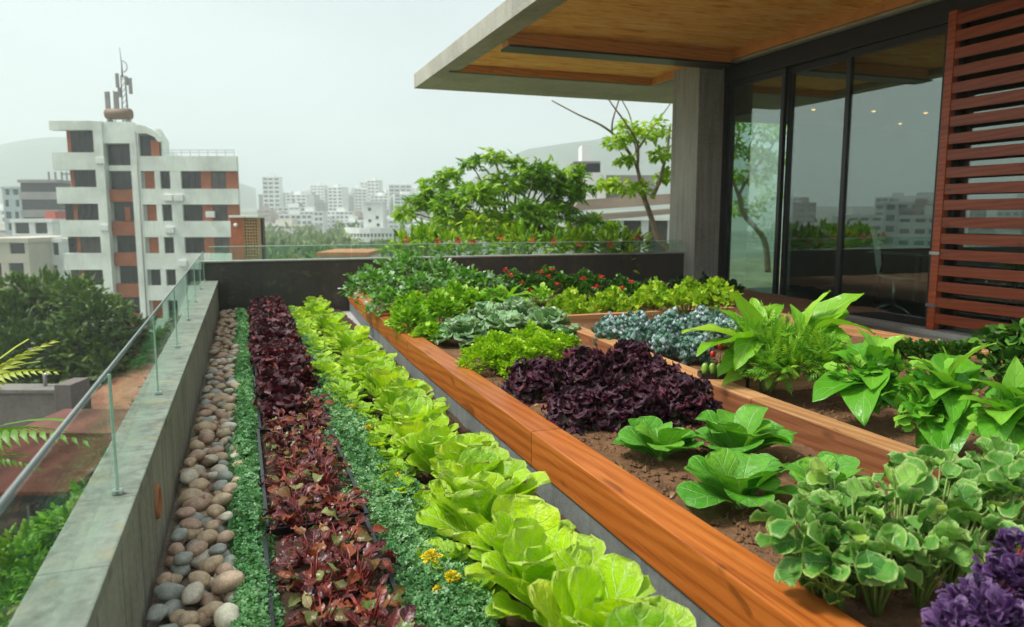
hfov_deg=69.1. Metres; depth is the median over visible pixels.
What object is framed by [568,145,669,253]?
building
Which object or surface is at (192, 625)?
pebble
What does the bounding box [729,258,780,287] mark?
garden terrace
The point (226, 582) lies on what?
pebble
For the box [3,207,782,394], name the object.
ground
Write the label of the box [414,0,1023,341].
pavilion
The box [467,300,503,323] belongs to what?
kale
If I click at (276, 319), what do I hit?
red lettuce
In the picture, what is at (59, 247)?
cream house
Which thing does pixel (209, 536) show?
pebble
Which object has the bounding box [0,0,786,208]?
sky
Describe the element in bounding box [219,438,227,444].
pebble
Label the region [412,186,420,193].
city block
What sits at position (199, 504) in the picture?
pebble
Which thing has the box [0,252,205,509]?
glass railing
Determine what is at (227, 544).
pebble
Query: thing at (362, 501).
beet plant
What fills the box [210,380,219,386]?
pebble
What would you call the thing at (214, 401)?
pebble
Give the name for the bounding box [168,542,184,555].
pebble
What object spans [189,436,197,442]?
pebble
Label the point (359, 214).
city block
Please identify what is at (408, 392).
lettuce
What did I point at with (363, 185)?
city block
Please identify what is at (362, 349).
lettuce
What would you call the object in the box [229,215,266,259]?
brick tower
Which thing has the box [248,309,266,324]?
red lettuce
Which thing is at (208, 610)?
pebble
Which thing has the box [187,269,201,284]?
window
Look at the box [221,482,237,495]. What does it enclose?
pebble
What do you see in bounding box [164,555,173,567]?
pebble
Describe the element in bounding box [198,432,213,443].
pebble
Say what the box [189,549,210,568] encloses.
pebble
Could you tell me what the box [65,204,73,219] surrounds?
window
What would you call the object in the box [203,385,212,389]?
pebble
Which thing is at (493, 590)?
lettuce
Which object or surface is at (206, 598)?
pebble
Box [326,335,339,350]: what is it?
lettuce
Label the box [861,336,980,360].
hedge
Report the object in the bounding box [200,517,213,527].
pebble
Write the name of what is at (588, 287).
flowering shrub
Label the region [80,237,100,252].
window
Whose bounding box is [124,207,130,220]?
brown door
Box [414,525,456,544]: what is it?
lettuce
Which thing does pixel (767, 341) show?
broadleaf plant
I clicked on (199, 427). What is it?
pebble
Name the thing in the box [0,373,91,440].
planter wall
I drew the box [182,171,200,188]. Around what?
window
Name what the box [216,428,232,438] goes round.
pebble
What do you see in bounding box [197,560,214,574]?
pebble
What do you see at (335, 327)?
lettuce
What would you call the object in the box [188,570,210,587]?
pebble
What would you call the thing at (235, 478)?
pebble
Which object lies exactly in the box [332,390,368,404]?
lettuce
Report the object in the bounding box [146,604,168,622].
pebble
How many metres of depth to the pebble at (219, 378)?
5.31 m
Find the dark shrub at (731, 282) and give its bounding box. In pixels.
[623,271,745,295]
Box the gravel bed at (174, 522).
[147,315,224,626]
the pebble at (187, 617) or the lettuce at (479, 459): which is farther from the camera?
the lettuce at (479, 459)
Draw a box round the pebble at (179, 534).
[169,528,188,542]
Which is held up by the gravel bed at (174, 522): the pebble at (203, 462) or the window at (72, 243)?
the pebble at (203, 462)
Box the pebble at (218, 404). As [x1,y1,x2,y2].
[215,402,226,407]
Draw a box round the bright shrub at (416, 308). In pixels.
[383,280,493,341]
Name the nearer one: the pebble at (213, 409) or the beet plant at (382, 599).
the beet plant at (382, 599)
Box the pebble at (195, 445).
[189,440,204,450]
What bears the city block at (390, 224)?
on the ground at (746, 242)
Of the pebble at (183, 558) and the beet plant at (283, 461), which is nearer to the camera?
the pebble at (183, 558)
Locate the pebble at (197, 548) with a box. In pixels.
[186,541,207,555]
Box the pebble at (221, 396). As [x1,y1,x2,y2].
[212,393,229,401]
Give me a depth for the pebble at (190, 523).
2.83 m
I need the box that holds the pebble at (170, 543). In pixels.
[168,539,185,547]
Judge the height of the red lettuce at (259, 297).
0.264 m
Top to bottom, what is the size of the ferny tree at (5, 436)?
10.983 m
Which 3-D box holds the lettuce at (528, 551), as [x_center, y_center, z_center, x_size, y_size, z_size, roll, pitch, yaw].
[0.091,0.803,2.203,0.456,0.332,0.356,2,8,12]
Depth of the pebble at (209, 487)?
3.34 m
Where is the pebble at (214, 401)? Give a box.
[210,398,220,404]
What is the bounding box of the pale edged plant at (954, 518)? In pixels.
[749,435,1023,616]
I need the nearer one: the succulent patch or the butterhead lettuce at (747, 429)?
the butterhead lettuce at (747, 429)
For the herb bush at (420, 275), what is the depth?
7.77 m
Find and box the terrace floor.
[342,311,987,349]
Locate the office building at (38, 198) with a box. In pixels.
[17,172,70,218]
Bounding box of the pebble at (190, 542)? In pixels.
[185,539,207,550]
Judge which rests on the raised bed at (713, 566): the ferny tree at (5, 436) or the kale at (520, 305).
the kale at (520, 305)
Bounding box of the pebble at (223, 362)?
[218,360,227,365]
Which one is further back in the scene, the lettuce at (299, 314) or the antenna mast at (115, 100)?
the antenna mast at (115, 100)
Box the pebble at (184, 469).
[179,468,201,477]
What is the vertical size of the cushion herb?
0.294 m
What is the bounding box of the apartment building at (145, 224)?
[49,121,239,331]
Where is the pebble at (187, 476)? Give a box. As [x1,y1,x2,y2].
[179,469,198,485]
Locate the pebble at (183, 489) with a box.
[179,485,187,494]
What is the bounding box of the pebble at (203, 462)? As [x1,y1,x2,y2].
[198,459,217,466]
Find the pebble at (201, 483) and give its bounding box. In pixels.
[188,478,209,489]
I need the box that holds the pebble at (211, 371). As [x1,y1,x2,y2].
[206,368,219,375]
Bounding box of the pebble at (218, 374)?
[214,372,223,376]
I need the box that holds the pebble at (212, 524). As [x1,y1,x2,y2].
[204,520,218,530]
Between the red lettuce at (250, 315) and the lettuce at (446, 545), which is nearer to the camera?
the lettuce at (446, 545)
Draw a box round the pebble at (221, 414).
[217,411,228,418]
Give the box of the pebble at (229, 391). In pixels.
[224,388,234,393]
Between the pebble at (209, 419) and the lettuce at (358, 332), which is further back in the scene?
the lettuce at (358, 332)
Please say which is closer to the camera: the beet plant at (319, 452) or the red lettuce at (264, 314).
the beet plant at (319, 452)
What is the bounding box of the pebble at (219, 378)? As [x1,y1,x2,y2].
[213,376,223,381]
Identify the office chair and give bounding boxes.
[870,230,914,314]
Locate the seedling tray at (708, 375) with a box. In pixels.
[697,371,749,388]
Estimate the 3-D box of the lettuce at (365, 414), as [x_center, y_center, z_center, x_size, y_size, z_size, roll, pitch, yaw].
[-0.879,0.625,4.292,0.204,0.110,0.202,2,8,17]
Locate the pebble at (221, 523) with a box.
[214,517,228,524]
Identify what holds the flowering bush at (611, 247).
on the garden terrace
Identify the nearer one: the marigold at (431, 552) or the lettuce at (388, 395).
the marigold at (431, 552)
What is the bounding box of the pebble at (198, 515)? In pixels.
[181,512,204,520]
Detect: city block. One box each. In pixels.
[0,204,4,223]
[0,224,12,236]
[257,206,275,222]
[258,194,262,209]
[262,173,283,213]
[265,219,322,234]
[275,211,285,222]
[277,203,304,213]
[279,209,312,223]
[283,193,288,206]
[285,192,313,206]
[300,207,327,233]
[310,183,328,201]
[312,192,319,201]
[314,199,327,210]
[324,190,327,201]
[327,184,348,210]
[327,208,354,228]
[327,216,332,229]
[339,216,363,227]
[349,195,353,208]
[351,186,358,194]
[354,186,366,211]
[355,211,362,219]
[359,180,366,188]
[366,177,382,200]
[369,193,392,215]
[387,216,399,227]
[388,181,411,195]
[392,191,416,214]
[401,215,426,226]
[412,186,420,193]
[415,211,425,219]
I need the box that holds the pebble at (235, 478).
[231,476,243,483]
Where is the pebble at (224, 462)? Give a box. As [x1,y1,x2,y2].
[217,460,228,466]
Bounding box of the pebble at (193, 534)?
[186,528,203,541]
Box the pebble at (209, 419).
[199,417,213,422]
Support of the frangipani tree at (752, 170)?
on the garden terrace
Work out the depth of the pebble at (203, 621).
2.21 m
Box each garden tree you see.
[0,477,86,626]
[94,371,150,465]
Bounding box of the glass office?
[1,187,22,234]
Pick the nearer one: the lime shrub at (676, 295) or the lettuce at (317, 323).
the lime shrub at (676, 295)
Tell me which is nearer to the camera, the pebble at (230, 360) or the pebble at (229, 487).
the pebble at (229, 487)
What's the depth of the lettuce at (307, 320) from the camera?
7.96 m
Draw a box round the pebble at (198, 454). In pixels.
[188,449,205,460]
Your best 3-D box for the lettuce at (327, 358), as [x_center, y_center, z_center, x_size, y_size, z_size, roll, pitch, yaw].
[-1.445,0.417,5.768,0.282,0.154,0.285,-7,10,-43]
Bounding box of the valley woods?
[265,220,456,258]
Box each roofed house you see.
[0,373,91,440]
[316,249,382,257]
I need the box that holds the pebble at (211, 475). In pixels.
[206,471,217,479]
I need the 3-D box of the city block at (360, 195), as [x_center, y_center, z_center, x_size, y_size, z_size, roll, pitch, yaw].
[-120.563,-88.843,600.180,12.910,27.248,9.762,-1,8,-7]
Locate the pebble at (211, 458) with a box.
[204,454,217,462]
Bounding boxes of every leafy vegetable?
[480,282,560,307]
[812,328,928,425]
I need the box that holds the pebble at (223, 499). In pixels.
[211,492,233,506]
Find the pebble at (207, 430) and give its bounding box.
[199,429,214,437]
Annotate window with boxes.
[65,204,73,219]
[68,237,76,252]
[70,131,92,151]
[71,270,79,280]
[74,170,96,186]
[77,204,98,219]
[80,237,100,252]
[83,270,103,284]
[108,145,130,164]
[111,171,131,188]
[114,202,133,220]
[117,236,135,251]
[120,266,137,282]
[122,297,139,312]
[140,135,160,155]
[161,171,170,188]
[163,205,172,220]
[165,237,173,252]
[167,269,175,284]
[169,300,177,317]
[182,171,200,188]
[184,205,202,220]
[185,237,204,252]
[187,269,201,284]
[211,171,225,188]
[213,205,227,220]
[214,237,228,252]
[574,163,599,172]
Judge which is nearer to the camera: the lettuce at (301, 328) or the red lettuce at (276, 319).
the red lettuce at (276, 319)
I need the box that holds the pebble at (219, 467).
[210,464,228,471]
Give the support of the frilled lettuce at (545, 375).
on the raised bed at (713, 566)
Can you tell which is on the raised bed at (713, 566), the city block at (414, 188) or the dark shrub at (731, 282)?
the dark shrub at (731, 282)
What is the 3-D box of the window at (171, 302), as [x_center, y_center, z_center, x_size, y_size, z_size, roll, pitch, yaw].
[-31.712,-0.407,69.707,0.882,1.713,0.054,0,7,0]
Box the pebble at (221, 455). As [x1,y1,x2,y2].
[214,452,227,460]
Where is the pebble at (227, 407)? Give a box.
[221,403,237,411]
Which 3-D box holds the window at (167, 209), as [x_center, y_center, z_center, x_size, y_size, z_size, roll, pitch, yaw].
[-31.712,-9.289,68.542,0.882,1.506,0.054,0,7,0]
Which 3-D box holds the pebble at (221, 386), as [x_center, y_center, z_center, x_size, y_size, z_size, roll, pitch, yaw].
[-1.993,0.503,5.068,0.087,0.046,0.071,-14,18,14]
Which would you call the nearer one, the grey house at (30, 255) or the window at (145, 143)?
the window at (145, 143)
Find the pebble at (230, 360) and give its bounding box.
[225,358,233,363]
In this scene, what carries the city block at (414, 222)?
on the ground at (746, 242)
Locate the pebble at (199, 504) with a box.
[182,497,208,511]
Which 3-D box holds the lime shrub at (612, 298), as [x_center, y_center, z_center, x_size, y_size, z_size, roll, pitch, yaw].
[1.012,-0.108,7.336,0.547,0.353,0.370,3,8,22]
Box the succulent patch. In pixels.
[591,304,738,364]
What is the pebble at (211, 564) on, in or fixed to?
on the gravel bed at (174, 522)
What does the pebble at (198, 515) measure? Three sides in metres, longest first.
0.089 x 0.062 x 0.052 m
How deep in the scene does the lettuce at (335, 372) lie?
5.37 m
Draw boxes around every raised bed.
[348,281,1023,626]
[554,307,1023,509]
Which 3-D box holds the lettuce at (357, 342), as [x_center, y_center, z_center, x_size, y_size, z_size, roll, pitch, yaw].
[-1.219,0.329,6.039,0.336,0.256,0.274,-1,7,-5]
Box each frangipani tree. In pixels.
[551,100,671,251]
[732,122,786,272]
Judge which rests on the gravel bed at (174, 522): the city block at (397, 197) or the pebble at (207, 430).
the pebble at (207, 430)
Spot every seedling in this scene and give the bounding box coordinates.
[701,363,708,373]
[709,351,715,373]
[716,344,722,373]
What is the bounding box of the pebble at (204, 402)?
[200,399,210,405]
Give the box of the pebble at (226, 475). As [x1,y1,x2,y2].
[217,470,233,480]
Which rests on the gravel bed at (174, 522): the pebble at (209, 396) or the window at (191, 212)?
the pebble at (209, 396)
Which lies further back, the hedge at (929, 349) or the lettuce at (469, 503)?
the hedge at (929, 349)
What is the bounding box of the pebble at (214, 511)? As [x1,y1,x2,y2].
[206,504,224,518]
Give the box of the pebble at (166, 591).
[153,582,184,601]
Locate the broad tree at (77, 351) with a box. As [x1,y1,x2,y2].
[0,264,161,392]
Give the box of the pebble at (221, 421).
[218,418,229,425]
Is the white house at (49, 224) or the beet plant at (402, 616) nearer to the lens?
the beet plant at (402, 616)
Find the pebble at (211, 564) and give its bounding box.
[202,555,223,572]
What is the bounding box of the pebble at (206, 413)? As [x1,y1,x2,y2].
[197,409,211,416]
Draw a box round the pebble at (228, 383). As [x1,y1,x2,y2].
[225,380,237,387]
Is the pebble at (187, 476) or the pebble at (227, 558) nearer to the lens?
the pebble at (227, 558)
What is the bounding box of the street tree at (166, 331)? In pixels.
[145,314,181,363]
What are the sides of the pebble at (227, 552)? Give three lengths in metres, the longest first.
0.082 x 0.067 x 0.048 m
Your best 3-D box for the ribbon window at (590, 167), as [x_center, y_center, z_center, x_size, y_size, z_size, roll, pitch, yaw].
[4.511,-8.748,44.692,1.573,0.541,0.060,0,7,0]
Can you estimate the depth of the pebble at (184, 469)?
3.45 m
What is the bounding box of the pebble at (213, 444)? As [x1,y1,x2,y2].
[211,442,223,447]
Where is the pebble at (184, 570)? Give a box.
[170,564,190,577]
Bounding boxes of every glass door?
[722,68,788,293]
[779,52,847,300]
[834,24,947,326]
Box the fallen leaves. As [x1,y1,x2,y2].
[454,386,914,592]
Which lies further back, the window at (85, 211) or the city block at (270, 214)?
the city block at (270, 214)
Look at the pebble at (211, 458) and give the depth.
3.54 m
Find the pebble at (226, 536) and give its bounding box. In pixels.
[217,530,234,542]
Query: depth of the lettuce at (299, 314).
8.39 m
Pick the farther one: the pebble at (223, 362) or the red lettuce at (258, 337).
the red lettuce at (258, 337)
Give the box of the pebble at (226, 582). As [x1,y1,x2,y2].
[211,570,244,593]
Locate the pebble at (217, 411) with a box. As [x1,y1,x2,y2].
[215,409,225,414]
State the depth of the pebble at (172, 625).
2.15 m
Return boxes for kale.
[434,314,487,347]
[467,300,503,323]
[478,309,527,338]
[500,295,536,319]
[521,306,570,333]
[551,323,580,346]
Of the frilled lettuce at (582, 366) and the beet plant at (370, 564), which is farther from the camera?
the frilled lettuce at (582, 366)
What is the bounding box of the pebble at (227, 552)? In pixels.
[221,549,232,556]
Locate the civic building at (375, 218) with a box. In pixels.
[345,201,412,247]
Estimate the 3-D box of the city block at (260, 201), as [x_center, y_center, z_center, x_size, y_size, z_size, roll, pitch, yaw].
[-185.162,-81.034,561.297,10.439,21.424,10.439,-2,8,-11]
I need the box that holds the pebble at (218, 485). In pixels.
[212,479,227,490]
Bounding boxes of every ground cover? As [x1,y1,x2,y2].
[224,308,285,626]
[288,305,499,626]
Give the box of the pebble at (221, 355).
[216,352,228,358]
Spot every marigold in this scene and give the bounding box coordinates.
[420,548,442,590]
[432,583,443,593]
[444,569,460,592]
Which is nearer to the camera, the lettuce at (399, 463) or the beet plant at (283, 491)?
the beet plant at (283, 491)
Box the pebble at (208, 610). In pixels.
[200,601,223,617]
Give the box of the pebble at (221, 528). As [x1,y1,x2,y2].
[217,525,226,532]
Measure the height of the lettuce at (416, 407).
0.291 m
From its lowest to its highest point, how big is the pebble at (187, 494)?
0.075 m
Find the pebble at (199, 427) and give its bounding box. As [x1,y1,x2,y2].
[193,421,216,432]
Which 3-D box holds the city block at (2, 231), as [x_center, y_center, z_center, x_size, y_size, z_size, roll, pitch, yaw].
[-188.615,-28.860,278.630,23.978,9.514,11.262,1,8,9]
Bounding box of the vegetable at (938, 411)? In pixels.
[881,343,1000,453]
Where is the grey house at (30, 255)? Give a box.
[0,235,67,289]
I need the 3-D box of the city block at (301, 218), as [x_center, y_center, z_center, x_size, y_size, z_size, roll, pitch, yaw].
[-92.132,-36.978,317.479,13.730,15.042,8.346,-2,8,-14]
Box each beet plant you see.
[256,458,318,493]
[258,494,348,545]
[262,408,303,430]
[263,423,307,450]
[263,440,325,464]
[265,445,318,473]
[266,477,333,519]
[267,541,364,608]
[271,522,362,569]
[282,409,333,431]
[285,419,326,443]
[285,583,373,626]
[289,396,329,422]
[289,429,341,456]
[296,442,342,474]
[299,455,351,493]
[299,539,399,602]
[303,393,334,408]
[304,491,365,533]
[306,483,373,515]
[308,514,388,568]
[319,573,419,626]
[340,603,428,626]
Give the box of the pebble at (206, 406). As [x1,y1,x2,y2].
[202,404,214,409]
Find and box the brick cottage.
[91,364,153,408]
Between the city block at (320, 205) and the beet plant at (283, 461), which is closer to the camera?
the beet plant at (283, 461)
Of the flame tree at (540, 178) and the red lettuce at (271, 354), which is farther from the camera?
the flame tree at (540, 178)
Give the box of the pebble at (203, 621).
[197,606,213,626]
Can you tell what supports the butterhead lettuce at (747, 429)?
on the raised bed at (713, 566)
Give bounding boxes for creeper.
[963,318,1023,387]
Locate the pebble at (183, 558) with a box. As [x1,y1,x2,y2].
[173,551,192,565]
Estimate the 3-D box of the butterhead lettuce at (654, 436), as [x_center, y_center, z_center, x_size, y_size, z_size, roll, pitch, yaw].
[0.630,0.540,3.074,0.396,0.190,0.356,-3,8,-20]
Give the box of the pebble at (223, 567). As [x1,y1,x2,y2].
[215,562,232,575]
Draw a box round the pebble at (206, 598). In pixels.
[199,593,222,606]
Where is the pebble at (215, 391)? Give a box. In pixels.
[209,389,222,393]
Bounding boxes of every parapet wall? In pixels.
[7,280,218,626]
[200,252,684,312]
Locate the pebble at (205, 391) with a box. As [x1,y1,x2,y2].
[201,388,209,393]
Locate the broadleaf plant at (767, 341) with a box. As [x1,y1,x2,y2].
[681,289,874,394]
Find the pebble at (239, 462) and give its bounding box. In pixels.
[232,460,242,467]
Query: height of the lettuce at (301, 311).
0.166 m
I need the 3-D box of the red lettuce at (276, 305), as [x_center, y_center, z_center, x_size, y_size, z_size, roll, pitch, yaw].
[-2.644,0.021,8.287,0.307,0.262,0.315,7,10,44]
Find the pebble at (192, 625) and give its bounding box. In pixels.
[183,624,200,626]
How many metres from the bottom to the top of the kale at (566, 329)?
0.196 m
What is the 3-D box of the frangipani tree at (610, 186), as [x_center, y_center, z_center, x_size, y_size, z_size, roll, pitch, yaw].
[2.362,-2.866,16.366,3.222,4.495,1.271,-3,8,-20]
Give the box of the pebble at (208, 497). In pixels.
[204,492,213,505]
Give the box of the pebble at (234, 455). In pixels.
[230,453,238,458]
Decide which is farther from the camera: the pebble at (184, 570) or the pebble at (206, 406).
the pebble at (206, 406)
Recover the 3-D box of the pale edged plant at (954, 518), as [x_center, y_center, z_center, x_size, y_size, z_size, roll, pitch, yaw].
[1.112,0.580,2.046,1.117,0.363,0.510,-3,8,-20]
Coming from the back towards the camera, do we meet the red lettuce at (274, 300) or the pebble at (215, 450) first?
the red lettuce at (274, 300)
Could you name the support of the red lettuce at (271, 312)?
in the planter tray
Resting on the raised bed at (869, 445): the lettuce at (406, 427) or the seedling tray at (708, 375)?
the seedling tray at (708, 375)
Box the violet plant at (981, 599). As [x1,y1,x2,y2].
[921,527,1023,626]
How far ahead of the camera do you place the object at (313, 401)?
4.59 m
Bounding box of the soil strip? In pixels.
[232,308,648,626]
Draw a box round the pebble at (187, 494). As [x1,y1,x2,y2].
[177,488,204,506]
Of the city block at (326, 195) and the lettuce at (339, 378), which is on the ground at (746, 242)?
the city block at (326, 195)
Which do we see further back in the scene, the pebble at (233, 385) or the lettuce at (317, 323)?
the lettuce at (317, 323)
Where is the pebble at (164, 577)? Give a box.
[155,572,171,585]
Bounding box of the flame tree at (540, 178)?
[390,147,626,254]
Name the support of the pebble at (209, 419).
on the pebble
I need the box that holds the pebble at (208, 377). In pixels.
[204,374,212,379]
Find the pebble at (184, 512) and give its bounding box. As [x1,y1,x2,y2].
[175,507,196,518]
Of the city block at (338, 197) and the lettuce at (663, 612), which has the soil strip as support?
the lettuce at (663, 612)
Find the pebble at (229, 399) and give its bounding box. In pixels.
[222,396,236,402]
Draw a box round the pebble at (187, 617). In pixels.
[177,611,198,626]
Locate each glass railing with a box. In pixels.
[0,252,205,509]
[208,240,680,246]
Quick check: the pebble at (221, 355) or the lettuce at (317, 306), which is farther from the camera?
the lettuce at (317, 306)
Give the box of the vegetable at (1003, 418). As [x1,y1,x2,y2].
[958,356,1023,476]
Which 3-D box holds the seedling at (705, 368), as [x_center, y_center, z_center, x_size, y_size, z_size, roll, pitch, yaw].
[1.053,0.304,4.054,0.039,0.071,0.039,-3,8,-20]
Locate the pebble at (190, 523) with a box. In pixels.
[179,517,201,528]
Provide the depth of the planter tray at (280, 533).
2.42 m
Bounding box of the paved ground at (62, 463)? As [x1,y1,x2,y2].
[0,409,128,558]
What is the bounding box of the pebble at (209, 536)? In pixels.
[196,529,218,545]
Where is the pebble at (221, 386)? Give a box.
[214,383,225,390]
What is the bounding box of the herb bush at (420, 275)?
[338,247,507,315]
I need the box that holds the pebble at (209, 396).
[202,393,214,399]
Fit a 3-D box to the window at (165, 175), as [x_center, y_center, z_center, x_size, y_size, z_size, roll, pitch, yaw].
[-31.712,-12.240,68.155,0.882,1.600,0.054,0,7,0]
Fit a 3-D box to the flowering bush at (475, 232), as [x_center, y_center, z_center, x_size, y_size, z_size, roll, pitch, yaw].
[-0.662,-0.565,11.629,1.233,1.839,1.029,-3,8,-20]
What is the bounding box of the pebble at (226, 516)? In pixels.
[218,511,232,521]
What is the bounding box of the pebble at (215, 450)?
[206,446,223,454]
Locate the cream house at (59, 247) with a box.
[50,238,70,279]
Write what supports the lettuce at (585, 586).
on the soil strip
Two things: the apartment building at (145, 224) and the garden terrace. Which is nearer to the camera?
the garden terrace
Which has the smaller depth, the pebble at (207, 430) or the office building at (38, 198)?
the pebble at (207, 430)
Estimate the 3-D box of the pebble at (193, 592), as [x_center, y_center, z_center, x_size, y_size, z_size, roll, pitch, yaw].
[-0.994,0.870,2.311,0.063,0.049,0.090,2,24,5]
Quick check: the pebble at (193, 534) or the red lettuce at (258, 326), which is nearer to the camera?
the pebble at (193, 534)
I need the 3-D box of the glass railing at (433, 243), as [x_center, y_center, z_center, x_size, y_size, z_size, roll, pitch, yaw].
[-0.565,-0.905,10.477,6.880,0.180,0.018,-3,8,-20]
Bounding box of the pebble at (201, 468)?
[187,465,205,472]
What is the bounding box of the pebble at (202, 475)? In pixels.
[200,473,213,480]
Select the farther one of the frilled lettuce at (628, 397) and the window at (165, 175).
the window at (165, 175)
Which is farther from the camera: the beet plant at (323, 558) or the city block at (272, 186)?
the city block at (272, 186)
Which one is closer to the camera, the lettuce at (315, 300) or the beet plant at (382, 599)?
the beet plant at (382, 599)
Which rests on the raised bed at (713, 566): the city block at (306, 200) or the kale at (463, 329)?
the kale at (463, 329)
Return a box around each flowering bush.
[376,221,453,256]
[430,218,506,255]
[481,218,554,254]
[534,221,606,253]
[579,220,656,273]
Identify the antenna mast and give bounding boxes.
[104,91,119,121]
[115,47,132,121]
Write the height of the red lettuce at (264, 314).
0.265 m
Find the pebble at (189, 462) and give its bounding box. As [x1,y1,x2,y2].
[183,457,196,466]
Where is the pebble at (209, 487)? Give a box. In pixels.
[206,480,215,491]
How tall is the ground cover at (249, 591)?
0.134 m
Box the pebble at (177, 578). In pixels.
[171,573,182,583]
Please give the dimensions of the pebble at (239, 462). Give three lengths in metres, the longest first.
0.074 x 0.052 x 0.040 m
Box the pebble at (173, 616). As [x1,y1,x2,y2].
[169,609,185,623]
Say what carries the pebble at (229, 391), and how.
on the gravel bed at (174, 522)
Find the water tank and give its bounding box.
[104,109,133,121]
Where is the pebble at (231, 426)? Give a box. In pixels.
[220,422,236,431]
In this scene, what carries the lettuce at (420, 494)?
on the soil strip
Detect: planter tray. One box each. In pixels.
[254,378,328,428]
[257,424,368,528]
[262,515,413,626]
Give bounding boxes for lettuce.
[247,295,266,311]
[247,306,267,320]
[247,320,277,346]
[247,333,271,353]
[248,297,268,313]
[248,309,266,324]
[249,300,272,318]
[249,304,267,321]
[250,313,275,332]
[250,316,272,333]
[250,340,282,370]
[250,342,289,373]
[251,336,279,352]
[252,374,313,411]
[253,317,284,327]
[253,365,294,391]
[255,326,280,341]
[256,309,275,317]
[256,350,284,367]
[257,354,290,374]
[260,391,307,424]
[264,304,286,308]
[265,305,290,313]
[267,301,288,310]
[268,325,296,333]
[269,298,286,305]
[269,307,293,322]
[269,318,293,328]
[270,328,302,345]
[272,336,300,344]
[272,342,308,358]
[273,311,296,326]
[273,345,301,358]
[276,352,316,372]
[283,364,320,392]
[291,310,310,316]
[292,312,311,318]
[293,318,317,325]
[295,326,309,330]
[296,321,316,329]
[296,328,321,336]
[298,332,318,337]
[299,295,329,309]
[302,299,321,310]
[304,301,333,318]
[304,339,328,346]
[306,344,331,351]
[309,335,329,343]
[309,350,332,354]
[310,355,347,370]
[311,309,325,318]
[311,312,344,328]
[311,361,345,374]
[312,352,339,361]
[313,312,351,336]
[318,370,344,381]
[318,374,358,385]
[322,322,351,339]
[323,379,370,398]
[324,331,337,341]
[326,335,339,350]
[331,342,340,353]
[332,325,369,351]
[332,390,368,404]
[338,343,384,365]
[342,409,371,427]
[343,354,394,382]
[344,339,382,351]
[347,356,405,397]
[353,401,378,417]
[354,429,395,453]
[357,351,400,366]
[360,366,413,397]
[360,417,379,431]
[369,445,407,462]
[372,386,425,414]
[372,471,426,502]
[374,377,432,403]
[374,394,449,434]
[376,458,424,475]
[381,387,446,421]
[388,412,458,453]
[397,425,462,472]
[403,490,432,517]
[413,537,469,572]
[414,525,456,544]
[415,457,550,550]
[427,444,512,514]
[430,431,498,477]
[443,565,508,608]
[464,524,605,622]
[468,493,575,572]
[501,356,573,403]
[527,544,665,626]
[541,385,616,435]
[555,345,615,392]
[580,595,695,626]
[597,374,668,432]
[605,338,662,382]
[612,416,710,460]
[636,357,681,384]
[638,371,719,427]
[676,448,801,508]
[679,396,724,424]
[683,404,796,453]
[782,451,885,504]
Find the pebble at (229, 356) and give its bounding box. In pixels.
[225,354,235,358]
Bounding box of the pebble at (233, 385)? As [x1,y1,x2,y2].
[230,383,240,388]
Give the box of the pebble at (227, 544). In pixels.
[215,539,239,549]
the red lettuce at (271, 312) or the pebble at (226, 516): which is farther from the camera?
the red lettuce at (271, 312)
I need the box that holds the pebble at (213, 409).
[208,406,217,413]
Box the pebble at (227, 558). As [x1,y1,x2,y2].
[223,554,236,566]
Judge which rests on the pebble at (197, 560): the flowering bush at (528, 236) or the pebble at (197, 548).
the pebble at (197, 548)
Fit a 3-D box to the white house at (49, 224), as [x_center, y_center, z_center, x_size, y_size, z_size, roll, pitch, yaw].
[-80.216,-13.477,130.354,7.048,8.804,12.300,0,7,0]
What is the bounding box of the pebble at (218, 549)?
[208,543,226,555]
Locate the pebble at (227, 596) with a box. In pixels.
[223,590,245,606]
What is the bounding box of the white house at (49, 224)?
[10,211,65,236]
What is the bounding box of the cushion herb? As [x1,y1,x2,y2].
[454,320,581,378]
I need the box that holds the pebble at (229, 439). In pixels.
[223,436,234,442]
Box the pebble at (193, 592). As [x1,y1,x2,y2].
[181,581,203,604]
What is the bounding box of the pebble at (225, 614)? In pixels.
[214,602,239,626]
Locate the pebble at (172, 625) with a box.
[159,623,178,626]
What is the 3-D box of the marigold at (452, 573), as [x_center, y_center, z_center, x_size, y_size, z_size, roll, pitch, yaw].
[-0.187,0.865,2.346,0.061,0.115,0.053,-3,8,-20]
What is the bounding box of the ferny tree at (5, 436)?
[0,339,96,472]
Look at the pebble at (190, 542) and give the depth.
2.69 m
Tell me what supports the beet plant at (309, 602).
in the planter tray at (280, 533)
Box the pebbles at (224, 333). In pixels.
[208,308,239,358]
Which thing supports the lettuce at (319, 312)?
on the soil strip
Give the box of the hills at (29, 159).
[0,137,256,208]
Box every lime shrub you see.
[545,284,597,314]
[588,285,637,312]
[626,276,679,311]
[661,275,712,315]
[685,276,743,315]
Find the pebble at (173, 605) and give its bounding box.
[164,599,183,619]
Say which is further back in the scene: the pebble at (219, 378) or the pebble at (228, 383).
the pebble at (219, 378)
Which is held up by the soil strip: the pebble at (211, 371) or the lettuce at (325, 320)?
the lettuce at (325, 320)
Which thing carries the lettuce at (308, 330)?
on the soil strip
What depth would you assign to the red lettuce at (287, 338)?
6.18 m
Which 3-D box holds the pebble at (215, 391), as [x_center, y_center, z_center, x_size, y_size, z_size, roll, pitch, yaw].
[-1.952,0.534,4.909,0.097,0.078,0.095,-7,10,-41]
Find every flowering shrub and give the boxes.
[489,267,539,298]
[522,264,576,306]
[559,268,612,301]
[593,273,647,306]
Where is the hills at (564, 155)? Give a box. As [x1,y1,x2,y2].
[440,131,785,209]
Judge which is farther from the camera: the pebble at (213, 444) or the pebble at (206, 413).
the pebble at (206, 413)

